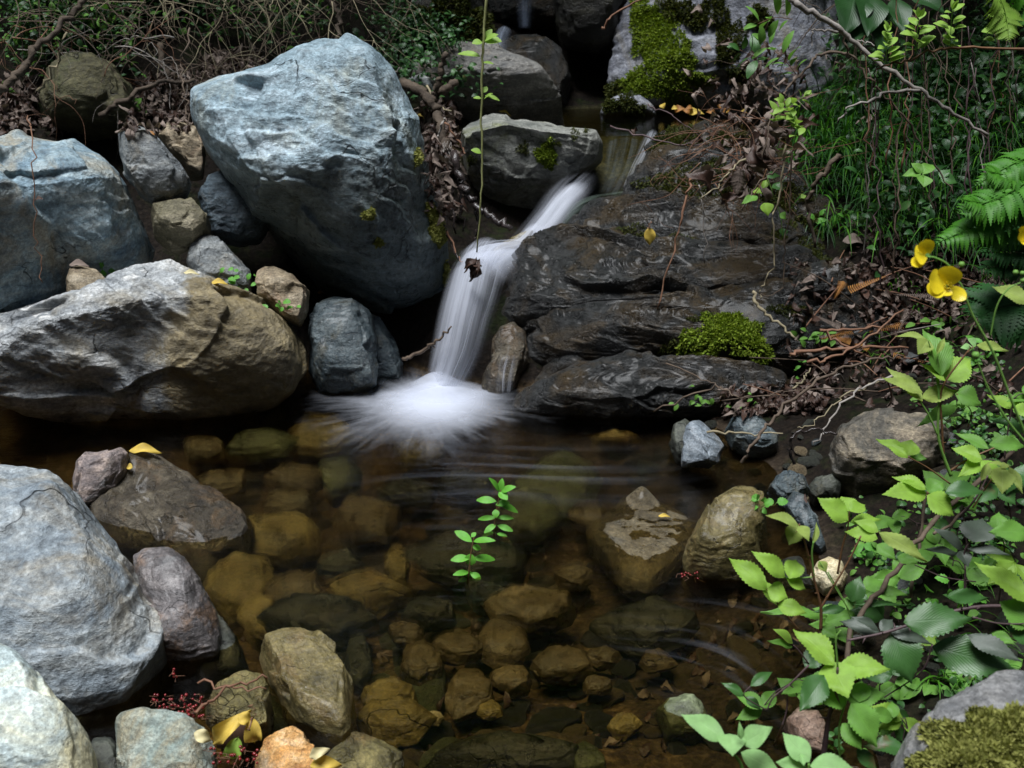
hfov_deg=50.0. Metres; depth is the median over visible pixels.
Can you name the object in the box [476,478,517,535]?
seedling
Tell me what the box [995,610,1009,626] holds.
pebble
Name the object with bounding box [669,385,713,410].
weed
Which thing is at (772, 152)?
dead leaf
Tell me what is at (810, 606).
pebble
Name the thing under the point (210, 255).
stone
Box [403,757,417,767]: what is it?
pebble
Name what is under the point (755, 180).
dead leaf
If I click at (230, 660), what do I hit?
stone
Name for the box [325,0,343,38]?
branch
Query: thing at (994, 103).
dry stem
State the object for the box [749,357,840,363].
dead stalk
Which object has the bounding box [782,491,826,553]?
stone
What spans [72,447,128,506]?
stone
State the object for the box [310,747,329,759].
fallen leaf
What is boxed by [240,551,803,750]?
litter
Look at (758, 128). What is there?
dead leaf
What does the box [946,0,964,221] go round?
dry stem
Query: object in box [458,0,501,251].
vine
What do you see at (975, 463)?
bramble
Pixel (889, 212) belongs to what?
grass
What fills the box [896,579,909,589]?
pebble
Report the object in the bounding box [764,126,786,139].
dead leaf
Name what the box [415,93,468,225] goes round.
litter
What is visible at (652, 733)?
pebble
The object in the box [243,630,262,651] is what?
pebble
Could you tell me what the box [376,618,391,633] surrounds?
pebble
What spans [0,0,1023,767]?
ground
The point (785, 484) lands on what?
stone
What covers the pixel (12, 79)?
branch
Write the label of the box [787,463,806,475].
pebble
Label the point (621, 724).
stone
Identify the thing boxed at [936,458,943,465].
pebble
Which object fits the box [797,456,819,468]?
pebble
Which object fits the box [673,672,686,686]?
pebble
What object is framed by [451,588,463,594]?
pebble
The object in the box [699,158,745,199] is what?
twig
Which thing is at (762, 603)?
pebble
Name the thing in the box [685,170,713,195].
dead leaf
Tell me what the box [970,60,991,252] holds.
dry stem
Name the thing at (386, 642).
pebble
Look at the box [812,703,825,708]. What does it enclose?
pebble
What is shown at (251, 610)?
stone
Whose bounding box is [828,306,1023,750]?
ground cover
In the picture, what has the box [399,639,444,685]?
stone
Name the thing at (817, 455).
pebble
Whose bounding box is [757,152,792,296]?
twig
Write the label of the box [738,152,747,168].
dead leaf
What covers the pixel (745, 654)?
pebble
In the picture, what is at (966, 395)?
bramble
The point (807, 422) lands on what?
pebble
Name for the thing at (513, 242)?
waterfall
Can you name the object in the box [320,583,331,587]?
stone
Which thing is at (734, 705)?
pebble
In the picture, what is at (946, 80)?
dry stem
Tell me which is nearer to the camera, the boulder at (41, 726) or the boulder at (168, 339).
the boulder at (41, 726)
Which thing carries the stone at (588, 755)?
on the ground at (474, 304)
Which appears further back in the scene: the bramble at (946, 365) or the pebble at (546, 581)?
the pebble at (546, 581)
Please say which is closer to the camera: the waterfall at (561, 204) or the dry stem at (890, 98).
the dry stem at (890, 98)
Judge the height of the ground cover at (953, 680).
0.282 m
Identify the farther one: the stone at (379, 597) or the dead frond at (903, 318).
the dead frond at (903, 318)
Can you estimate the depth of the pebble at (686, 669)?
2.01 m
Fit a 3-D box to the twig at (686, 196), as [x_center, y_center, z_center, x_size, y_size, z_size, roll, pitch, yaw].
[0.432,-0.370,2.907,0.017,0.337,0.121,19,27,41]
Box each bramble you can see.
[722,665,808,710]
[729,512,861,630]
[736,671,822,745]
[742,169,805,237]
[760,542,975,668]
[793,629,901,767]
[809,595,884,645]
[818,496,881,573]
[840,565,1000,724]
[845,519,927,562]
[865,559,925,621]
[866,659,916,700]
[870,702,917,742]
[875,509,948,577]
[876,329,994,483]
[882,433,1023,517]
[903,519,1023,676]
[914,525,994,588]
[917,385,1022,432]
[920,635,935,650]
[923,470,977,551]
[925,518,1009,604]
[952,444,1023,519]
[959,461,1022,515]
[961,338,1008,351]
[986,512,1023,603]
[987,386,1023,458]
[992,284,1023,303]
[1005,658,1022,669]
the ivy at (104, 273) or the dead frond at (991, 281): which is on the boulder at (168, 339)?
the ivy at (104, 273)
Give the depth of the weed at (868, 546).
2.16 m
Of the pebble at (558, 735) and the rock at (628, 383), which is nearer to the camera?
the pebble at (558, 735)
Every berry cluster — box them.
[150,693,214,719]
[172,668,177,681]
[203,745,260,767]
[676,571,702,581]
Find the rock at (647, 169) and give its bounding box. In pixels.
[621,144,838,240]
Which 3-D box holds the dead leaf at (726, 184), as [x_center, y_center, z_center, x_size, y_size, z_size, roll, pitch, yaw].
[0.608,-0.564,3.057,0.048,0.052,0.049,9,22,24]
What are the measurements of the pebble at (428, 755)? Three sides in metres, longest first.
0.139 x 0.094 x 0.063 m
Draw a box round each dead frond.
[816,316,840,328]
[821,331,852,339]
[834,281,846,298]
[836,336,850,344]
[848,276,885,292]
[869,322,903,331]
[870,324,897,331]
[889,345,900,355]
[897,293,934,298]
[898,309,908,331]
[931,313,948,333]
[984,278,1008,283]
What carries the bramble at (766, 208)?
on the ground at (474, 304)
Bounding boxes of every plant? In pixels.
[681,714,776,767]
[776,733,851,767]
[834,0,945,52]
[902,163,956,200]
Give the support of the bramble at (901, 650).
on the ground at (474, 304)
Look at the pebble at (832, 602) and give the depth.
2.05 m
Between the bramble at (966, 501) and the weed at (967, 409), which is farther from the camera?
the weed at (967, 409)
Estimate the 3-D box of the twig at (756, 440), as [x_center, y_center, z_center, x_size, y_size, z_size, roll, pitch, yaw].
[0.708,0.053,2.509,0.436,0.204,0.030,-9,22,-23]
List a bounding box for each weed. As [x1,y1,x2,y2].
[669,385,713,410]
[726,392,757,407]
[791,327,835,348]
[793,358,806,378]
[807,209,854,227]
[847,542,877,565]
[900,669,968,699]
[905,316,952,334]
[945,400,977,422]
[964,335,998,366]
[968,558,997,568]
[971,432,1018,454]
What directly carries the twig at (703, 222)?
hanging from the twig at (735, 165)
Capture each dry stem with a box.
[856,42,872,232]
[862,36,874,186]
[863,58,878,257]
[868,68,884,290]
[869,46,878,163]
[876,55,883,154]
[885,0,897,164]
[890,36,906,258]
[892,53,905,273]
[900,0,918,172]
[903,7,920,200]
[903,63,926,248]
[916,11,929,211]
[920,48,940,228]
[921,8,934,229]
[936,0,953,155]
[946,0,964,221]
[957,28,975,234]
[965,26,972,247]
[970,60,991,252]
[973,68,999,284]
[986,34,999,161]
[987,32,998,161]
[993,34,1009,147]
[995,40,1003,149]
[1004,40,1014,150]
[1005,40,1017,146]
[1006,35,1011,157]
[1011,3,1014,129]
[1012,70,1018,150]
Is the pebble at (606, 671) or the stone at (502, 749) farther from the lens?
the pebble at (606, 671)
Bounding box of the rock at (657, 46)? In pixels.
[602,0,836,115]
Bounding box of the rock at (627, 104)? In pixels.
[600,92,656,115]
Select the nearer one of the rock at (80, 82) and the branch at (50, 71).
the branch at (50, 71)
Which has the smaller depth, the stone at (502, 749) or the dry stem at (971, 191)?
the stone at (502, 749)
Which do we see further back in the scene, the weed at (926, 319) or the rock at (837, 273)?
the rock at (837, 273)
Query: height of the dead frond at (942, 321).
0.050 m
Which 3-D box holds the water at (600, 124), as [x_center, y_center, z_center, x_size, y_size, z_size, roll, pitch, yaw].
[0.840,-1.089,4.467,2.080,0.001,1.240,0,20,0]
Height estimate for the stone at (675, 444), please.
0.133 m
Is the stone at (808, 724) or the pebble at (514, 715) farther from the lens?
the pebble at (514, 715)
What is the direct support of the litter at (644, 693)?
on the ground at (474, 304)
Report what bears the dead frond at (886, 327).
on the litter at (818, 400)
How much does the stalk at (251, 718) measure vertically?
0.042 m
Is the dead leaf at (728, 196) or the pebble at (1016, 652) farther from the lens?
the dead leaf at (728, 196)
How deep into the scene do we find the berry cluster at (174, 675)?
1.73 m
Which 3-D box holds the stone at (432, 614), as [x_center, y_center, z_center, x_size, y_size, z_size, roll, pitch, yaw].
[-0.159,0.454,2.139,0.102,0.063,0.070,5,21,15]
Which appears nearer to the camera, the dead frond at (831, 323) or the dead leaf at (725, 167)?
the dead frond at (831, 323)
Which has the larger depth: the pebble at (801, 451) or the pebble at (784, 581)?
the pebble at (801, 451)
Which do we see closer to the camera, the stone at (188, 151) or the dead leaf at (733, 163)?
the dead leaf at (733, 163)
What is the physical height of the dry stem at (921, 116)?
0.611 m
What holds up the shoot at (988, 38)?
attached to the fern at (1006, 16)
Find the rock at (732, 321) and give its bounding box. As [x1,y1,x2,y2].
[526,277,884,375]
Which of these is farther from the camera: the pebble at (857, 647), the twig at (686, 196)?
the twig at (686, 196)
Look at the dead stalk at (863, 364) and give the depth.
2.90 m
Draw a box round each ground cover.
[827,314,1023,754]
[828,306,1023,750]
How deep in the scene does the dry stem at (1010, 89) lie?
3.11 m
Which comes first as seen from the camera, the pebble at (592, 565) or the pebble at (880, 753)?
the pebble at (880, 753)
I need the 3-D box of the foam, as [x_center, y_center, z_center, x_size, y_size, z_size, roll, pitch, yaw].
[-0.259,0.040,2.992,0.765,0.066,0.804,-17,26,-38]
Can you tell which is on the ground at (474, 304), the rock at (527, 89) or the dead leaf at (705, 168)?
the rock at (527, 89)
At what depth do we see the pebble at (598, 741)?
1.79 m
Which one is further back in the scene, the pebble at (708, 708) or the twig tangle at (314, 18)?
the twig tangle at (314, 18)
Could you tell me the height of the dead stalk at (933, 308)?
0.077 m
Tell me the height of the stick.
0.124 m
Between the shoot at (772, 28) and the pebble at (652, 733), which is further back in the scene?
the shoot at (772, 28)
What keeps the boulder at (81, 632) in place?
on the ground at (474, 304)
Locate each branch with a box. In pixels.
[0,0,86,94]
[26,115,42,282]
[36,32,67,91]
[98,78,194,118]
[157,42,170,77]
[179,27,190,128]
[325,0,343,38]
[761,50,848,160]
[788,0,988,135]
[839,33,953,193]
[876,46,1023,69]
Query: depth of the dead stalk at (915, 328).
2.88 m
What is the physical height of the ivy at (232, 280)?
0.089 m
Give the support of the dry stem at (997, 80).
on the ground at (474, 304)
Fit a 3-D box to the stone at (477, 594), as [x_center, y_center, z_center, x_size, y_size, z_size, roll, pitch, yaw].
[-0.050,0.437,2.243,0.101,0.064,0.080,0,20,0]
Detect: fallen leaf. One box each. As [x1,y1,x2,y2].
[69,259,89,266]
[129,443,161,453]
[184,269,199,274]
[194,729,210,742]
[212,278,227,284]
[212,710,251,743]
[216,725,247,748]
[223,737,241,759]
[238,711,250,724]
[244,719,261,742]
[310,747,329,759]
[310,755,341,767]
[644,228,655,244]
[659,513,669,516]
[675,105,684,112]
[689,107,696,114]
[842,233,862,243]
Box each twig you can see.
[193,674,267,714]
[197,678,265,691]
[426,85,451,111]
[437,117,445,136]
[443,224,458,259]
[444,122,464,153]
[446,231,462,262]
[601,0,641,29]
[610,125,707,145]
[648,104,704,141]
[654,384,782,411]
[657,178,692,308]
[666,363,723,388]
[698,185,707,263]
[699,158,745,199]
[706,430,782,436]
[740,354,903,463]
[742,168,781,210]
[752,290,795,338]
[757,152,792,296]
[758,144,786,298]
[787,427,837,464]
[789,345,908,355]
[792,368,810,389]
[797,381,879,428]
[805,153,841,247]
[807,310,903,363]
[813,375,892,446]
[820,325,882,331]
[823,329,871,357]
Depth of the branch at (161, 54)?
3.61 m
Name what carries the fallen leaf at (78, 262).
on the stone at (78, 277)
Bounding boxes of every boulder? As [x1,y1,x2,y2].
[0,129,154,312]
[0,259,306,422]
[0,464,173,741]
[0,643,97,767]
[190,33,450,313]
[461,113,602,208]
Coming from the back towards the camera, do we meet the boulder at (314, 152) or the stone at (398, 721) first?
the boulder at (314, 152)
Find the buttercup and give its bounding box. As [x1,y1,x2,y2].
[911,226,1023,441]
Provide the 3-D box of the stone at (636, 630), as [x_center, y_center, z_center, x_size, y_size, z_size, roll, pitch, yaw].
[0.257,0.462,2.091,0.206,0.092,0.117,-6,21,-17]
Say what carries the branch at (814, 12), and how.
on the ground at (474, 304)
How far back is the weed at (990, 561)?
1.98 m
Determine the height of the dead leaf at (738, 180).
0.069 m
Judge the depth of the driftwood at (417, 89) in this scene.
3.54 m
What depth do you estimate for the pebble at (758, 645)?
2.03 m
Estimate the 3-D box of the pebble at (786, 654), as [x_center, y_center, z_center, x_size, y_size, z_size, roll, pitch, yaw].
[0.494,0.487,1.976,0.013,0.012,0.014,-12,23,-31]
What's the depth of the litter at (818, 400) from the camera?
2.93 m
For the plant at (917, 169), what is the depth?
2.70 m
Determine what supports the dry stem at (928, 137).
on the ground at (474, 304)
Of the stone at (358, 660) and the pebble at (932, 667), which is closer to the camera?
the pebble at (932, 667)
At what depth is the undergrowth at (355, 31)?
4.13 m
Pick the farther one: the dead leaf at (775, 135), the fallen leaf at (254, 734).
the dead leaf at (775, 135)
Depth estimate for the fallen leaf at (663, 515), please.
2.39 m
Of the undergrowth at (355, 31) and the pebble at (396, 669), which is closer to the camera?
the pebble at (396, 669)
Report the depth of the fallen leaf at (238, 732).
1.55 m
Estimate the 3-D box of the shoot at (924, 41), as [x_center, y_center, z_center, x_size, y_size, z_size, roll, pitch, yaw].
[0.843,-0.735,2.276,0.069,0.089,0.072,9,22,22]
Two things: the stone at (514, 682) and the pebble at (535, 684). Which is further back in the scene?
the pebble at (535, 684)
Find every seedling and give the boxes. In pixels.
[451,530,494,584]
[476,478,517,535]
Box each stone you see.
[66,265,104,291]
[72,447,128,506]
[90,452,247,541]
[91,736,116,767]
[115,707,216,767]
[118,126,190,203]
[133,547,221,684]
[151,197,210,253]
[159,121,205,180]
[181,600,249,700]
[186,234,252,292]
[198,170,268,246]
[205,670,274,760]
[212,593,264,628]
[236,597,275,640]
[255,266,309,326]
[255,726,313,767]
[256,592,379,650]
[259,627,355,751]
[264,585,321,601]
[308,296,378,394]
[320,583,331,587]
[326,575,414,620]
[327,731,404,767]
[345,632,372,688]
[356,695,437,747]
[360,676,417,705]
[372,314,402,383]
[386,570,409,585]
[388,621,424,648]
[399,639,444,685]
[401,596,456,632]
[410,73,432,102]
[415,551,530,591]
[423,730,578,767]
[430,711,444,726]
[432,628,482,665]
[444,668,494,722]
[463,581,505,616]
[476,699,502,720]
[477,618,530,668]
[481,322,529,395]
[482,584,576,639]
[489,665,531,699]
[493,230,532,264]
[529,645,593,685]
[553,565,592,592]
[574,741,605,767]
[582,674,611,695]
[586,486,695,601]
[586,645,622,671]
[589,595,699,658]
[607,712,642,741]
[638,647,677,673]
[655,693,706,745]
[668,419,689,463]
[681,420,723,468]
[682,485,766,598]
[724,413,778,458]
[767,470,809,509]
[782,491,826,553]
[783,707,824,763]
[808,473,841,506]
[810,556,847,595]
[829,408,950,496]
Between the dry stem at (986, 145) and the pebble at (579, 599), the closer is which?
the pebble at (579, 599)
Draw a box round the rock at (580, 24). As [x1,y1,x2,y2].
[554,0,626,54]
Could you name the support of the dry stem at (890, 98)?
on the ground at (474, 304)
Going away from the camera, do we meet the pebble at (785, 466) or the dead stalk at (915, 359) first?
the pebble at (785, 466)
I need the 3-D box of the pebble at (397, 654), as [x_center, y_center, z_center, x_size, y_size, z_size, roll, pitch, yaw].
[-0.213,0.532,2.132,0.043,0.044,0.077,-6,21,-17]
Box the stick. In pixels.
[402,326,451,360]
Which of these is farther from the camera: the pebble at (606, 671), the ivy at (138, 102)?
the ivy at (138, 102)
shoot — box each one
[727,34,769,78]
[744,0,792,44]
[752,30,806,76]
[769,89,811,121]
[773,93,805,137]
[868,20,905,63]
[900,7,935,51]
[933,0,965,46]
[981,8,1007,42]
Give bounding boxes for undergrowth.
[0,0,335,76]
[0,0,352,76]
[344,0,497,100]
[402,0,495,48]
[813,0,1023,277]
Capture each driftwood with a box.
[399,51,458,152]
[450,150,512,240]
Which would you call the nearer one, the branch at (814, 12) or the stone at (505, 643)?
the stone at (505, 643)
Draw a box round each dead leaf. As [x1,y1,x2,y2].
[464,257,481,281]
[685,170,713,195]
[690,164,717,178]
[714,154,728,164]
[719,193,739,204]
[720,162,738,168]
[720,172,731,190]
[728,161,737,175]
[729,183,748,201]
[731,167,745,194]
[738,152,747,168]
[741,146,763,169]
[742,167,750,183]
[746,126,763,135]
[746,144,769,170]
[747,171,755,189]
[748,165,771,177]
[749,176,774,185]
[750,131,764,147]
[757,128,774,151]
[758,122,786,133]
[758,137,769,157]
[758,154,774,162]
[760,182,772,202]
[764,106,778,123]
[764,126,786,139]
[764,160,787,168]
[767,171,774,194]
[768,147,775,164]
[782,127,791,141]
[789,141,813,156]
[797,118,818,133]
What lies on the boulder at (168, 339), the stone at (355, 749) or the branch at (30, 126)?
the branch at (30, 126)
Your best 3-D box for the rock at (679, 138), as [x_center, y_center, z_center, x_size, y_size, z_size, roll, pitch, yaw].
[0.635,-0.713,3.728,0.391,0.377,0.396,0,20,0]
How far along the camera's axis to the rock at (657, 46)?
4.41 m
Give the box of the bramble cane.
[844,450,1014,658]
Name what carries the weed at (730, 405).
on the ground at (474, 304)
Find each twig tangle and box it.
[0,0,166,125]
[0,16,188,145]
[8,0,275,101]
[17,6,196,157]
[25,0,308,95]
[68,0,413,74]
[87,0,326,125]
[217,0,453,54]
[243,0,499,65]
[626,88,920,254]
[703,0,1005,135]
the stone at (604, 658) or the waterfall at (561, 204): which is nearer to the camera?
the stone at (604, 658)
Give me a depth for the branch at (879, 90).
2.43 m
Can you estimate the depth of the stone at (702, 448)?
2.60 m
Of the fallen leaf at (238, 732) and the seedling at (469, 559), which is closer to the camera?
the fallen leaf at (238, 732)
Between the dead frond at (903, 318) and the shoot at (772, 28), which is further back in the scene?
the dead frond at (903, 318)
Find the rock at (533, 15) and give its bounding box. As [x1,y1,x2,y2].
[488,0,556,31]
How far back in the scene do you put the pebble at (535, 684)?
2.02 m
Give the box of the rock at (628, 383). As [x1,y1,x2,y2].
[513,349,788,417]
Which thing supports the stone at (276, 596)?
on the pebble
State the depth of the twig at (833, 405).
2.42 m
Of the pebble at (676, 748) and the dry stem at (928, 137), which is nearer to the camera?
the pebble at (676, 748)
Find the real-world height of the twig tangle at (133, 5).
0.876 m
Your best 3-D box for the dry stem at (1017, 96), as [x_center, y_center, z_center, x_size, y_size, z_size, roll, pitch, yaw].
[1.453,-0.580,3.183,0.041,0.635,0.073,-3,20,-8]
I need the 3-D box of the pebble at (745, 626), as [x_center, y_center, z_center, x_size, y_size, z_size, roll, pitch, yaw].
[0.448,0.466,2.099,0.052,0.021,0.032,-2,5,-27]
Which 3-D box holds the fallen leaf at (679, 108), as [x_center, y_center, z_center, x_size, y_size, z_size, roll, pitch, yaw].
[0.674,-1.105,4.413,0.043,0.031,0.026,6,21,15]
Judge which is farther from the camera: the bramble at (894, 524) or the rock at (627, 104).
the rock at (627, 104)
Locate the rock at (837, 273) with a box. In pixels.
[793,259,861,302]
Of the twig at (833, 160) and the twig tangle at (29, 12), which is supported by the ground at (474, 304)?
the twig tangle at (29, 12)
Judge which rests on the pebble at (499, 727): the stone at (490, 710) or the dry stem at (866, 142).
the stone at (490, 710)
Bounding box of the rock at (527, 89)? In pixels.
[410,41,563,125]
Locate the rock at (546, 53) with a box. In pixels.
[498,34,571,103]
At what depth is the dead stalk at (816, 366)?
2.93 m
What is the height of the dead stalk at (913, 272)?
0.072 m
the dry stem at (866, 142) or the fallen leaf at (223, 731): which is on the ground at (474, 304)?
the dry stem at (866, 142)
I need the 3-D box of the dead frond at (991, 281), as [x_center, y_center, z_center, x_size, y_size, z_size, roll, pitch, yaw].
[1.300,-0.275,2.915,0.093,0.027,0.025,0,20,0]
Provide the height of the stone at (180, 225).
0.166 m
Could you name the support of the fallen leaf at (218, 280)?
on the boulder at (168, 339)
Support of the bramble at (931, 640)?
on the ground at (474, 304)
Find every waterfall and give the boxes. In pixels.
[435,251,484,382]
[473,182,583,268]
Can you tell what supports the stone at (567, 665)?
on the ground at (474, 304)
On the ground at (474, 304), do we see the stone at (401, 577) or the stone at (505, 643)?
the stone at (401, 577)
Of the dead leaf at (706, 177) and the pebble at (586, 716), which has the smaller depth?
the pebble at (586, 716)
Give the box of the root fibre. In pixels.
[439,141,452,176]
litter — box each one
[0,42,267,140]
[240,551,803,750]
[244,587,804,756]
[377,543,799,753]
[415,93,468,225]
[631,30,819,157]
[683,3,876,169]
[712,216,1015,419]
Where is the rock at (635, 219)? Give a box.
[568,187,803,245]
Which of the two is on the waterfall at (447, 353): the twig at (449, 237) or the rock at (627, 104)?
the twig at (449, 237)
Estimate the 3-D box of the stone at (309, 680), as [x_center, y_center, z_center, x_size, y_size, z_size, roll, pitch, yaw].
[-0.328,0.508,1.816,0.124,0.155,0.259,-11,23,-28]
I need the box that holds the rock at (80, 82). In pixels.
[39,51,133,140]
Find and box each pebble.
[231,626,244,635]
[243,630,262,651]
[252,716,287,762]
[336,643,372,665]
[372,673,389,681]
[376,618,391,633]
[379,634,396,650]
[392,647,403,666]
[394,666,399,676]
[398,744,425,765]
[402,669,445,712]
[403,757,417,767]
[418,737,457,767]
[420,720,454,744]
[423,627,457,643]
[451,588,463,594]
[455,613,470,628]
[464,663,475,667]
[470,717,485,733]
[474,729,494,734]
[480,616,489,625]
[490,725,510,730]
[491,699,530,727]
[523,660,536,679]
[525,651,541,660]
[525,707,582,733]
[527,575,555,587]
[531,679,539,688]
[536,731,572,742]
[548,584,590,610]
[562,723,586,741]
[567,682,586,700]
[575,539,586,543]
[576,734,594,744]
[580,630,614,649]
[584,599,594,606]
[584,710,593,725]
[586,561,596,569]
[586,688,624,708]
[588,709,612,730]
[592,726,610,738]
[593,669,608,673]
[594,672,619,685]
[594,736,602,748]
[610,658,635,678]
[612,679,638,697]
[634,679,647,689]
[643,727,662,738]
[666,741,686,754]
[667,663,694,681]
[671,571,683,585]
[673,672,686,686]
[694,626,712,642]
[696,649,706,661]
[702,732,745,754]
[704,420,716,427]
[705,705,712,714]
[725,698,742,719]
[726,635,760,669]
[727,643,758,667]
[733,621,753,631]
[745,704,783,719]
[747,614,773,626]
[750,596,768,608]
[752,642,763,648]
[755,665,768,673]
[758,684,773,696]
[760,723,780,739]
[777,556,806,588]
[781,532,799,543]
[782,463,790,469]
[783,650,790,657]
[785,573,814,588]
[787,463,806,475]
[793,596,805,607]
[794,446,807,456]
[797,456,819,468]
[802,419,815,426]
[806,604,825,622]
[809,451,822,459]
[811,439,821,445]
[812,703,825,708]
[822,601,838,604]
[832,639,865,652]
[835,624,876,646]
[858,678,870,683]
[873,738,885,755]
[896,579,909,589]
[898,352,918,363]
[909,373,916,379]
[914,574,922,586]
[922,465,961,481]
[923,646,933,651]
[925,663,939,671]
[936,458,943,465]
[939,469,957,475]
[945,432,955,445]
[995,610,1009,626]
[1004,649,1019,659]
[1007,642,1023,654]
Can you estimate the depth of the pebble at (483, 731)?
1.83 m
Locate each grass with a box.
[782,63,1023,211]
[796,1,1023,268]
[805,182,983,267]
[821,176,981,267]
[863,269,1023,693]
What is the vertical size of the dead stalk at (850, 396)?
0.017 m
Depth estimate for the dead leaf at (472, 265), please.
3.00 m
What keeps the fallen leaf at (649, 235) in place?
hanging from the stalk
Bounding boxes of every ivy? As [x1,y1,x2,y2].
[99,262,114,277]
[134,98,146,112]
[218,267,255,290]
[262,298,300,312]
[418,31,461,58]
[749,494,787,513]
[921,574,989,606]
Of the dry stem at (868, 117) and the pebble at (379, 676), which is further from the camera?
the dry stem at (868, 117)
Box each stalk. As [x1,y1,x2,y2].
[247,704,256,730]
[721,395,793,400]
[743,384,783,396]
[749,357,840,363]
[782,262,859,307]
[783,388,880,392]
[802,286,838,330]
[804,365,826,374]
[832,395,865,401]
[842,361,876,374]
[856,260,933,291]
[858,316,887,332]
[871,335,896,369]
[874,289,928,303]
[878,331,906,338]
[880,375,891,397]
[886,323,945,325]
[886,324,939,334]
[887,307,946,326]
[891,266,928,280]
[897,356,929,362]
[911,299,951,316]
[918,383,956,389]
[926,270,979,282]
[939,243,995,283]
[961,318,977,346]
[970,374,1000,392]
[995,367,1023,393]
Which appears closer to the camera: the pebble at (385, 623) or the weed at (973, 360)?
the pebble at (385, 623)
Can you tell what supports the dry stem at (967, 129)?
on the ground at (474, 304)
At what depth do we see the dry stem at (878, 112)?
2.95 m
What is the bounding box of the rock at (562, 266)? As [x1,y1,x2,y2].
[501,223,819,332]
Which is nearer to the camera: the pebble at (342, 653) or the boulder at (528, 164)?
the pebble at (342, 653)
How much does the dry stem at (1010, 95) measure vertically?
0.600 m
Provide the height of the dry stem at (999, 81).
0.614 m
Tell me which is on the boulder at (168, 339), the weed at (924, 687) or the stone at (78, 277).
the stone at (78, 277)
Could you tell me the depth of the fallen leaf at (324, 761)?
1.52 m
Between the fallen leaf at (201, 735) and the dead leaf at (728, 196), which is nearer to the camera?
the fallen leaf at (201, 735)
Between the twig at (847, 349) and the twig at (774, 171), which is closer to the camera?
the twig at (847, 349)
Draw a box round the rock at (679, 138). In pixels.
[644,119,751,152]
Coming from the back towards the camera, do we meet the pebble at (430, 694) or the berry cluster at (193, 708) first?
the pebble at (430, 694)
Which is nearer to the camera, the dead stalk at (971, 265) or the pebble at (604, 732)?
the pebble at (604, 732)
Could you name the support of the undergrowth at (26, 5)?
on the ground at (474, 304)
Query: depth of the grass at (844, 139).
3.48 m
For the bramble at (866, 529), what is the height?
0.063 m
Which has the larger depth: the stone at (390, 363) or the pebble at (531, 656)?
the stone at (390, 363)
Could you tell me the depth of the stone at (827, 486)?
2.37 m
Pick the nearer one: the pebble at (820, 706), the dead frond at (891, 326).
the pebble at (820, 706)
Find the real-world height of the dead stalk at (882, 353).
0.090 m
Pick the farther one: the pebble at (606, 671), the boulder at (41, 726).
the pebble at (606, 671)
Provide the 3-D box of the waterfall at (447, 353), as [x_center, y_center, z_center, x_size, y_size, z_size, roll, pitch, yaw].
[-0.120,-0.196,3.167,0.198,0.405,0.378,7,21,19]
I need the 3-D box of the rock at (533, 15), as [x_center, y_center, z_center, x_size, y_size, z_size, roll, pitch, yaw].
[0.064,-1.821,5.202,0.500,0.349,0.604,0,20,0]
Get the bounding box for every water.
[0,369,785,624]
[458,108,806,135]
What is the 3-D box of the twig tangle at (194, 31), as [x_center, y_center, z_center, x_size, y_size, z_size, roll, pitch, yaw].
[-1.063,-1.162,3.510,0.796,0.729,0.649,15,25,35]
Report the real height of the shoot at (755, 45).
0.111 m
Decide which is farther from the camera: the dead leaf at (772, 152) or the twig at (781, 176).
the dead leaf at (772, 152)
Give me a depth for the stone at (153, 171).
3.00 m
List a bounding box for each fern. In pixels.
[934,148,1023,351]
[983,0,1023,41]
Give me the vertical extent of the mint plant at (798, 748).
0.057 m
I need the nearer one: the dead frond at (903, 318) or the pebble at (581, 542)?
the pebble at (581, 542)
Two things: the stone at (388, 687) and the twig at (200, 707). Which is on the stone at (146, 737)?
the twig at (200, 707)
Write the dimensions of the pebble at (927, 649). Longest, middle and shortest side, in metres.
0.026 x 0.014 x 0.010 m
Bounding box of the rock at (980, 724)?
[892,669,1023,767]
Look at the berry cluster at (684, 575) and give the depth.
2.16 m
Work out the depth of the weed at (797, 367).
2.95 m
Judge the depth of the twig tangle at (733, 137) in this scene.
3.04 m

